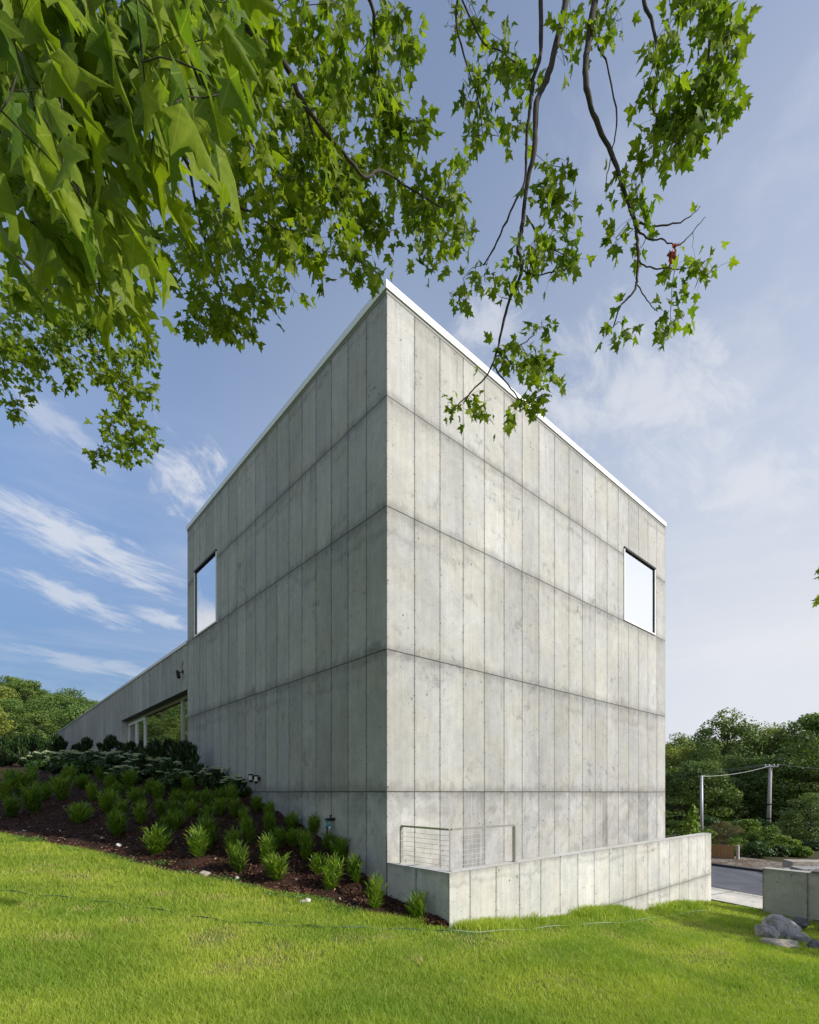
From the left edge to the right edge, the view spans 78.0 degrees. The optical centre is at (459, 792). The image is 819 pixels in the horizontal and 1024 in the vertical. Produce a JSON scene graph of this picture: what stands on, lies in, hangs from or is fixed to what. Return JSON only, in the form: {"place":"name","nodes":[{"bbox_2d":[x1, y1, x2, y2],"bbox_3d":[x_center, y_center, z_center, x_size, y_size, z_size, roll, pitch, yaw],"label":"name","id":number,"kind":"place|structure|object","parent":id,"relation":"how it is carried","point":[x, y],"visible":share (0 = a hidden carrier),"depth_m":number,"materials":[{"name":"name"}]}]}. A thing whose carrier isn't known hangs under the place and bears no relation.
{"place":"outdoors","nodes":[
{"label":"outdoors","id":0,"kind":"place"},
{"bbox_2d":[0,832,426,927],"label":"edge grass","id":1,"kind":"structure","parent":0,"point":[168,875],"depth_m":8.33,"materials":[{"name":"green plant"}]},
{"bbox_2d":[0,734,818,1023],"bbox_3d":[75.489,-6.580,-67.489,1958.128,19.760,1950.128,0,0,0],"label":"ground","id":2,"kind":"structure","parent":0,"point":[815,856],"depth_m":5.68,"materials":[{"name":"green plant"}]},
{"bbox_2d":[0,705,20,757],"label":"broadleaf tree","id":3,"kind":"object","parent":2,"relation":"on","point":[3,719],"visible":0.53,"depth_m":48.83,"materials":[{"name":"green plant"}]},
{"bbox_2d":[0,686,25,736],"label":"broadleaf tree","id":4,"kind":"object","parent":2,"relation":"on","point":[5,692],"visible":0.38,"depth_m":56.76,"materials":[{"name":"green plant"}]},
{"bbox_2d":[0,697,38,738],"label":"broadleaf tree","id":5,"kind":"object","parent":2,"relation":"on","point":[10,704],"visible":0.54,"depth_m":53.62,"materials":[{"name":"green plant"}]},
{"bbox_2d":[1,678,57,722],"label":"broadleaf tree","id":6,"kind":"object","parent":2,"relation":"on","point":[30,687],"visible":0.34,"depth_m":61.95,"materials":[{"name":"green plant"}]},
{"bbox_2d":[6,712,61,747],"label":"broadleaf tree","id":7,"kind":"object","parent":2,"relation":"on","point":[29,725],"visible":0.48,"depth_m":48.10,"materials":[{"name":"green plant"}]},
{"bbox_2d":[13,698,68,740],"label":"broadleaf tree","id":8,"kind":"object","parent":2,"relation":"on","point":[44,707],"visible":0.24,"depth_m":56.46,"materials":[{"name":"green plant"}]},
{"bbox_2d":[43,697,88,730],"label":"broadleaf tree","id":9,"kind":"object","parent":2,"relation":"on","point":[65,702],"visible":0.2,"depth_m":60.34,"materials":[{"name":"green plant"}]},
{"bbox_2d":[47,705,88,737],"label":"broadleaf tree","id":10,"kind":"object","parent":2,"relation":"on","point":[65,718],"visible":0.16,"depth_m":50.64,"materials":[{"name":"green plant"}]},
{"bbox_2d":[54,687,92,711],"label":"broadleaf tree","id":11,"kind":"object","parent":2,"relation":"on","point":[81,699],"visible":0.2,"depth_m":71.98,"materials":[{"name":"green plant"}]},
{"bbox_2d":[0,762,448,927],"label":"mulch bed","id":12,"kind":"object","parent":2,"relation":"on","point":[184,849],"visible":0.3,"depth_m":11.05,"materials":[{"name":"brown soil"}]},
{"bbox_2d":[0,775,17,800],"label":"grass plant","id":13,"kind":"object","parent":12,"relation":"on","point":[6,789],"depth_m":15.49,"materials":[{"name":"green plant"}]},
{"bbox_2d":[0,735,19,766],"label":"dark shrub","id":14,"kind":"object","parent":12,"relation":"on","point":[4,740],"visible":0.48,"depth_m":38.31,"materials":[{"name":"green plant"}]},
{"bbox_2d":[0,793,23,817],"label":"grass plant","id":15,"kind":"object","parent":12,"relation":"on","point":[12,810],"depth_m":13.30,"materials":[{"name":"green plant"}]},
{"bbox_2d":[4,733,30,765],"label":"dark shrub","id":16,"kind":"object","parent":12,"relation":"on","point":[18,743],"visible":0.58,"depth_m":36.80,"materials":[{"name":"green plant"}]},
{"bbox_2d":[1,766,35,796],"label":"grass plant","id":17,"kind":"object","parent":12,"relation":"on","point":[22,778],"depth_m":15.80,"materials":[{"name":"green plant"}]},
{"bbox_2d":[18,780,47,813],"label":"grass plant","id":18,"kind":"object","parent":12,"relation":"on","point":[32,801],"depth_m":13.62,"materials":[{"name":"green plant"}]},
{"bbox_2d":[19,733,48,762],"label":"dark shrub","id":19,"kind":"object","parent":12,"relation":"on","point":[35,743],"visible":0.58,"depth_m":35.41,"materials":[{"name":"green plant"}]},
{"bbox_2d":[19,750,63,772],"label":"hydrangea","id":20,"kind":"object","parent":12,"relation":"on","point":[40,761],"visible":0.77,"depth_m":23.44,"materials":[{"name":"green plant"}]},
{"bbox_2d":[39,733,69,756],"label":"dark shrub","id":21,"kind":"object","parent":12,"relation":"on","point":[55,743],"visible":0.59,"depth_m":32.72,"materials":[{"name":"green plant"}]},
{"bbox_2d":[51,773,75,800],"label":"grass plant","id":22,"kind":"object","parent":12,"relation":"on","point":[61,791],"depth_m":14.70,"materials":[{"name":"green plant"}]},
{"bbox_2d":[45,750,91,774],"bbox_3d":[-15.862,-1.169,20.347,1.709,1.065,1.621,0,0,0],"label":"hydrangea","id":23,"kind":"object","parent":12,"relation":"on","point":[53,769],"visible":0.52,"depth_m":20.01,"materials":[{"name":"green plant"}]},
{"bbox_2d":[64,801,96,822],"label":"grass plant","id":24,"kind":"object","parent":12,"relation":"on","point":[80,813],"depth_m":12.45,"materials":[{"name":"green plant"}]},
{"bbox_2d":[70,736,94,765],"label":"dark shrub","id":25,"kind":"object","parent":12,"relation":"on","point":[85,744],"visible":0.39,"depth_m":25.21,"materials":[{"name":"green plant"}]},
{"bbox_2d":[63,749,110,773],"bbox_3d":[-14.476,-1.182,19.690,1.569,1.068,1.706,0,0,0],"label":"hydrangea","id":26,"kind":"object","parent":12,"relation":"on","point":[80,761],"visible":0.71,"depth_m":19.27,"materials":[{"name":"green plant"}]},
{"bbox_2d":[95,788,121,813],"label":"grass plant","id":27,"kind":"object","parent":12,"relation":"on","point":[106,802],"depth_m":12.93,"materials":[{"name":"green plant"}]},
{"bbox_2d":[93,733,127,759],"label":"dark shrub","id":28,"kind":"object","parent":12,"relation":"on","point":[110,741],"visible":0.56,"depth_m":21.29,"materials":[{"name":"green plant"}]},
{"bbox_2d":[90,750,136,772],"bbox_3d":[-12.173,-1.008,17.804,1.569,0.978,1.488,0,0,31],"label":"hydrangea","id":29,"kind":"object","parent":12,"relation":"on","point":[111,760],"visible":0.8,"depth_m":17.58,"materials":[{"name":"green plant"}]},
{"bbox_2d":[103,806,129,837],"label":"grass plant","id":30,"kind":"object","parent":12,"relation":"on","point":[117,824],"depth_m":11.30,"materials":[{"name":"green plant"}]},
{"bbox_2d":[102,765,146,786],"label":"hydrangea","id":31,"kind":"object","parent":12,"relation":"on","point":[140,779],"visible":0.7,"depth_m":15.33,"materials":[{"name":"green plant"}]},
{"bbox_2d":[120,741,148,766],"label":"dark shrub","id":32,"kind":"object","parent":12,"relation":"on","point":[131,746],"visible":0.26,"depth_m":18.39,"materials":[{"name":"green plant"}]},
{"bbox_2d":[123,785,147,804],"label":"grass plant","id":33,"kind":"object","parent":12,"relation":"on","point":[135,794],"depth_m":13.26,"materials":[{"name":"green plant"}]},
{"bbox_2d":[120,753,152,777],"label":"hydrangea","id":34,"kind":"object","parent":12,"relation":"on","point":[134,762],"visible":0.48,"depth_m":16.27,"materials":[{"name":"green plant"}]},
{"bbox_2d":[130,799,150,824],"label":"grass plant","id":35,"kind":"object","parent":12,"relation":"on","point":[141,815],"depth_m":11.84,"materials":[{"name":"green plant"}]},
{"bbox_2d":[137,737,167,768],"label":"dark shrub","id":36,"kind":"object","parent":12,"relation":"on","point":[155,749],"visible":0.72,"depth_m":16.07,"materials":[{"name":"green plant"}]},
{"bbox_2d":[140,823,176,855],"bbox_3d":[-6.129,0.952,10.218,0.686,0.716,0.779,0,0,10],"label":"grass plant","id":37,"kind":"object","parent":12,"relation":"on","point":[158,843],"depth_m":10.17,"materials":[{"name":"green plant"}]},
{"bbox_2d":[143,757,178,779],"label":"hydrangea","id":38,"kind":"object","parent":12,"relation":"on","point":[154,768],"visible":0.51,"depth_m":15.29,"materials":[{"name":"green plant"}]},
{"bbox_2d":[155,769,198,790],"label":"hydrangea","id":39,"kind":"object","parent":12,"relation":"on","point":[169,781],"visible":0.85,"depth_m":13.78,"materials":[{"name":"green plant"}]},
{"bbox_2d":[166,808,189,830],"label":"grass plant","id":40,"kind":"object","parent":12,"relation":"on","point":[176,821],"depth_m":11.30,"materials":[{"name":"green plant"}]},
{"bbox_2d":[1,833,358,912],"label":"clover","id":41,"kind":"object","parent":12,"relation":"on","point":[293,895],"visible":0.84,"depth_m":8.75,"materials":[{"name":"green plant"}]},
{"bbox_2d":[160,739,207,782],"bbox_3d":[-7.881,-0.826,14.366,1.296,1.439,1.124,0,0,36],"label":"dark shrub","id":42,"kind":"object","parent":12,"relation":"on","point":[178,753],"visible":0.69,"depth_m":14.27,"materials":[{"name":"green plant"}]},
{"bbox_2d":[181,822,212,856],"bbox_3d":[-5.125,0.953,9.832,0.524,0.765,0.655,0,0,42],"label":"grass plant","id":43,"kind":"object","parent":12,"relation":"on","point":[198,844],"depth_m":9.81,"materials":[{"name":"green plant"}]},
{"bbox_2d":[194,812,221,847],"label":"grass plant","id":44,"kind":"object","parent":12,"relation":"on","point":[205,825],"depth_m":10.22,"materials":[{"name":"green plant"}]},
{"bbox_2d":[197,766,230,788],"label":"hydrangea","id":45,"kind":"object","parent":12,"relation":"on","point":[213,777],"visible":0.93,"depth_m":13.53,"materials":[{"name":"green plant"}]},
{"bbox_2d":[222,825,242,852],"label":"grass plant","id":46,"kind":"object","parent":12,"relation":"on","point":[233,835],"depth_m":9.80,"materials":[{"name":"green plant"}]},
{"bbox_2d":[219,774,251,795],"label":"hydrangea","id":47,"kind":"object","parent":12,"relation":"on","point":[238,781],"visible":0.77,"depth_m":12.65,"materials":[{"name":"green plant"}]},
{"bbox_2d":[224,839,250,873],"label":"grass plant","id":48,"kind":"object","parent":12,"relation":"on","point":[238,858],"depth_m":9.10,"materials":[{"name":"green plant"}]},
{"bbox_2d":[239,815,259,844],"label":"grass plant","id":49,"kind":"object","parent":12,"relation":"on","point":[248,829],"depth_m":10.04,"materials":[{"name":"green plant"}]},
{"bbox_2d":[257,830,278,862],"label":"grass plant","id":50,"kind":"object","parent":12,"relation":"on","point":[266,848],"depth_m":9.35,"materials":[{"name":"green plant"}]},
{"bbox_2d":[261,851,291,880],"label":"grass plant","id":51,"kind":"object","parent":12,"relation":"on","point":[277,867],"depth_m":8.70,"materials":[{"name":"green plant"}]},
{"bbox_2d":[269,825,286,849],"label":"grass plant","id":52,"kind":"object","parent":12,"relation":"on","point":[280,839],"depth_m":9.72,"materials":[{"name":"green plant"}]},
{"bbox_2d":[294,825,318,860],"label":"grass plant","id":53,"kind":"object","parent":12,"relation":"on","point":[305,843],"depth_m":9.41,"materials":[{"name":"green plant"}]},
{"bbox_2d":[309,851,330,874],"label":"grass plant","id":54,"kind":"object","parent":12,"relation":"on","point":[317,864],"depth_m":8.96,"materials":[{"name":"green plant"}]},
{"bbox_2d":[319,851,345,890],"bbox_3d":[-2.164,1.333,8.489,0.501,0.764,0.485,8,-3,-8],"label":"grass plant","id":55,"kind":"object","parent":12,"relation":"on","point":[331,876],"depth_m":8.43,"materials":[{"name":"green plant"}]},
{"bbox_2d":[328,835,350,860],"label":"grass plant","id":56,"kind":"object","parent":12,"relation":"on","point":[340,847],"depth_m":9.34,"materials":[{"name":"green plant"}]},
{"bbox_2d":[345,850,363,882],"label":"grass plant","id":57,"kind":"object","parent":12,"relation":"on","point":[355,864],"depth_m":8.62,"materials":[{"name":"green plant"}]},
{"bbox_2d":[364,872,388,908],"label":"grass plant","id":58,"kind":"object","parent":12,"relation":"on","point":[374,901],"depth_m":7.81,"materials":[{"name":"green plant"}]},
{"bbox_2d":[403,889,428,919],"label":"grass plant","id":59,"kind":"object","parent":12,"relation":"on","point":[416,907],"depth_m":7.49,"materials":[{"name":"green plant"}]},
{"bbox_2d":[2,890,449,930],"bbox_3d":[-3.166,1.569,6.400,6.188,0.786,0.735,0,0,-7],"label":"garden hose","id":60,"kind":"object","parent":2,"relation":"on","point":[234,922],"visible":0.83,"depth_m":6.47,"materials":[{"name":"teal"}]},
{"bbox_2d":[56,279,666,894],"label":"concrete building","id":61,"kind":"structure","parent":2,"relation":"on","point":[408,605],"depth_m":10.75,"materials":[{"name":"grey concrete"}]},
{"bbox_2d":[136,717,145,753],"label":"glass door","id":62,"kind":"structure","parent":61,"relation":"in","point":[140,723],"depth_m":22.17,"materials":[{"name":"paint"}]},
{"bbox_2d":[194,549,216,636],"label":"window","id":63,"kind":"structure","parent":61,"relation":"in","point":[205,575],"depth_m":15.22,"materials":[{"name":"glass"}]},
{"bbox_2d":[624,546,655,634],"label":"window","id":64,"kind":"structure","parent":61,"relation":"in","point":[639,575],"depth_m":15.01,"materials":[{"name":"glass"}]},
{"bbox_2d":[0,0,762,475],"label":"maple tree","id":65,"kind":"object","parent":2,"relation":"on","point":[88,94],"visible":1,"depth_m":3.34,"materials":[{"name":"green plant"}]},
{"bbox_2d":[387,833,710,927],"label":"terrace wall","id":66,"kind":"structure","parent":2,"relation":"on","point":[642,874],"depth_m":9.54,"materials":[{"name":"concrete"}]},
{"bbox_2d":[398,824,516,871],"bbox_3d":[-0.021,0.872,8.513,1.608,0.648,1.263,0,0,-44],"label":"cable railing","id":67,"kind":"object","parent":66,"relation":"on","point":[513,844],"visible":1,"depth_m":8.21,"materials":[{"name":"silver metal"}]},
{"bbox_2d":[451,899,724,934],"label":"tall grass","id":68,"kind":"structure","parent":2,"relation":"on","point":[598,910],"depth_m":9.58,"materials":[{"name":"green plant"}]},
{"bbox_2d":[665,732,695,765],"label":"broadleaf tree","id":69,"kind":"object","parent":2,"relation":"on","point":[680,740],"visible":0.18,"depth_m":74.32,"materials":[{"name":"green plant"}]},
{"bbox_2d":[665,742,712,799],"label":"broadleaf tree","id":70,"kind":"object","parent":2,"relation":"on","point":[687,751],"visible":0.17,"depth_m":66.86,"materials":[{"name":"green plant"}]},
{"bbox_2d":[665,766,712,817],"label":"broadleaf tree","id":71,"kind":"object","parent":2,"relation":"on","point":[667,785],"visible":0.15,"depth_m":48.86,"materials":[{"name":"green plant"}]},
{"bbox_2d":[665,796,716,826],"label":"broadleaf tree","id":72,"kind":"object","parent":2,"relation":"on","point":[673,802],"visible":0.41,"depth_m":45.40,"materials":[{"name":"green plant"}]},
{"bbox_2d":[672,804,716,843],"bbox_3d":[12.235,1.947,26.583,2.658,2.708,2.101,0,0,33],"label":"young tree","id":73,"kind":"object","parent":2,"relation":"on","point":[693,823],"visible":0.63,"depth_m":26.41,"materials":[{"name":"green plant"}]},
{"bbox_2d":[665,760,725,824],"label":"broadleaf tree","id":74,"kind":"object","parent":2,"relation":"on","point":[680,766],"visible":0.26,"depth_m":47.26,"materials":[{"name":"green plant"}]},
{"bbox_2d":[665,759,743,828],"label":"broadleaf tree","id":75,"kind":"object","parent":2,"relation":"on","point":[727,797],"visible":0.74,"depth_m":45.19,"materials":[{"name":"green plant"}]},
{"bbox_2d":[697,741,730,785],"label":"broadleaf tree","id":76,"kind":"object","parent":2,"relation":"on","point":[713,748],"visible":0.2,"depth_m":55.70,"materials":[{"name":"green plant"}]},
{"bbox_2d":[683,791,748,824],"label":"broadleaf tree","id":77,"kind":"object","parent":2,"relation":"on","point":[737,813],"visible":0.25,"depth_m":46.43,"materials":[{"name":"green plant"}]},
{"bbox_2d":[711,844,739,859],"bbox_3d":[12.951,2.920,24.685,0.120,0.760,1.451,0,0,-40],"label":"wooden fence","id":78,"kind":"object","parent":2,"relation":"on","point":[722,851],"visible":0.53,"depth_m":24.58,"materials":[{"name":"brown wood"}]},
{"bbox_2d":[709,821,743,845],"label":"roadside bush","id":79,"kind":"object","parent":2,"relation":"on","point":[731,830],"visible":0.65,"depth_m":31.01,"materials":[{"name":"green plant"}]},
{"bbox_2d":[687,707,768,785],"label":"broadleaf tree","id":80,"kind":"object","parent":2,"relation":"on","point":[724,723],"visible":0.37,"depth_m":61.75,"materials":[{"name":"green plant"}]},
{"bbox_2d":[698,755,774,820],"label":"broadleaf tree","id":81,"kind":"object","parent":2,"relation":"on","point":[742,762],"visible":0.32,"depth_m":48.59,"materials":[{"name":"green plant"}]},
{"bbox_2d":[728,819,764,843],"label":"roadside bush","id":82,"kind":"object","parent":2,"relation":"on","point":[746,824],"visible":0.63,"depth_m":28.79,"materials":[{"name":"green plant"}]},
{"bbox_2d":[711,856,783,868],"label":"verge","id":83,"kind":"structure","parent":2,"relation":"on","point":[752,863],"depth_m":23.10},
{"bbox_2d":[717,723,788,785],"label":"broadleaf tree","id":84,"kind":"object","parent":2,"relation":"on","point":[750,732],"visible":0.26,"depth_m":59.22,"materials":[{"name":"green plant"}]},
{"bbox_2d":[742,840,774,857],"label":"roadside bush","id":85,"kind":"object","parent":2,"relation":"on","point":[759,849],"visible":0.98,"depth_m":25.32,"materials":[{"name":"green plant"}]},
{"bbox_2d":[723,756,796,820],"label":"broadleaf tree","id":86,"kind":"object","parent":2,"relation":"on","point":[758,761],"visible":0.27,"depth_m":49.34,"materials":[{"name":"green plant"}]},
{"bbox_2d":[754,924,779,938],"bbox_3d":[6.001,2.755,9.810,0.434,0.365,0.476,0,0,0],"label":"boulder","id":87,"kind":"object","parent":2,"relation":"on","point":[765,930],"visible":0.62,"depth_m":9.68,"materials":[{"name":"grey stone"}]},
{"bbox_2d":[736,721,797,781],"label":"broadleaf tree","id":88,"kind":"object","parent":2,"relation":"on","point":[769,729],"visible":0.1,"depth_m":62.65,"materials":[{"name":"green plant"}]},
{"bbox_2d":[744,825,790,847],"bbox_3d":[16.915,2.563,27.495,2.155,1.604,2.118,0,0,0],"label":"roadside bush","id":89,"kind":"object","parent":2,"relation":"on","point":[770,835],"visible":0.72,"depth_m":27.17,"materials":[{"name":"green plant"}]},
{"bbox_2d":[765,764,778,821],"bbox_3d":[23.544,0.740,37.947,0.905,5.728,0.347,0,0,18],"label":"utility pole","id":90,"kind":"object","parent":2,"relation":"on","point":[769,798],"visible":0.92,"depth_m":37.89,"materials":[{"name":"paint"}]},
{"bbox_2d":[738,756,818,822],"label":"broadleaf tree","id":91,"kind":"object","parent":2,"relation":"on","point":[760,780],"visible":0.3,"depth_m":46.96,"materials":[{"name":"green plant"}]},
{"bbox_2d":[760,938,799,948],"bbox_3d":[5.798,2.784,9.094,0.614,0.264,0.390,0,0,24],"label":"boulder","id":92,"kind":"object","parent":2,"relation":"on","point":[782,943],"visible":0.53,"depth_m":9.02,"materials":[{"name":"grey stone"}]},
{"bbox_2d":[761,914,801,938],"bbox_3d":[6.456,2.730,10.095,0.775,0.553,0.633,0,0,0],"label":"boulder","id":93,"kind":"object","parent":2,"relation":"on","point":[783,926],"visible":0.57,"depth_m":9.93,"materials":[{"name":"grey stone"}]},
{"bbox_2d":[759,720,818,794],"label":"broadleaf tree","id":94,"kind":"object","parent":2,"relation":"on","point":[780,737],"visible":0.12,"depth_m":59.52,"materials":[{"name":"green plant"}]},
{"bbox_2d":[760,757,818,822],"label":"broadleaf tree","id":95,"kind":"object","parent":2,"relation":"on","point":[804,774],"visible":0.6,"depth_m":45.20,"materials":[{"name":"green plant"}]},
{"bbox_2d":[761,712,818,824],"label":"broadleaf tree","id":96,"kind":"object","parent":2,"relation":"on","point":[811,723],"visible":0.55,"depth_m":45.70,"materials":[{"name":"green plant"}]},
{"bbox_2d":[763,867,818,920],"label":"garden wall","id":97,"kind":"structure","parent":2,"relation":"on","point":[790,893],"depth_m":12.90,"materials":[{"name":"concrete"}]},
{"bbox_2d":[782,859,818,867],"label":"stone block","id":98,"kind":"structure","parent":97,"relation":"on","point":[787,863],"depth_m":19.25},
{"bbox_2d":[767,717,818,792],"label":"broadleaf tree","id":99,"kind":"object","parent":2,"relation":"on","point":[800,729],"visible":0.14,"depth_m":58.04,"materials":[{"name":"green plant"}]},
{"bbox_2d":[774,792,818,839],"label":"broadleaf tree","id":100,"kind":"object","parent":2,"relation":"on","point":[787,815],"visible":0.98,"depth_m":34.00,"materials":[{"name":"green plant"}]},
{"bbox_2d":[786,845,814,857],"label":"roadside bush","id":101,"kind":"object","parent":2,"relation":"on","point":[800,851],"visible":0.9,"depth_m":25.53,"materials":[{"name":"green plant"}]},
{"bbox_2d":[0,0,818,759],"label":"sky","id":102,"kind":"structure","parent":0,"point":[716,431],"materials":[{"name":"blue"}]},
{"bbox_2d":[711,865,762,895],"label":"road","id":103,"kind":"structure","parent":0,"point":[740,880],"depth_m":18.35,"materials":[{"name":"grey asphalt"}]},
{"bbox_2d":[711,887,818,921],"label":"pavement","id":104,"kind":"structure","parent":0,"point":[736,898],"depth_m":14.98,"materials":[{"name":"concrete"}]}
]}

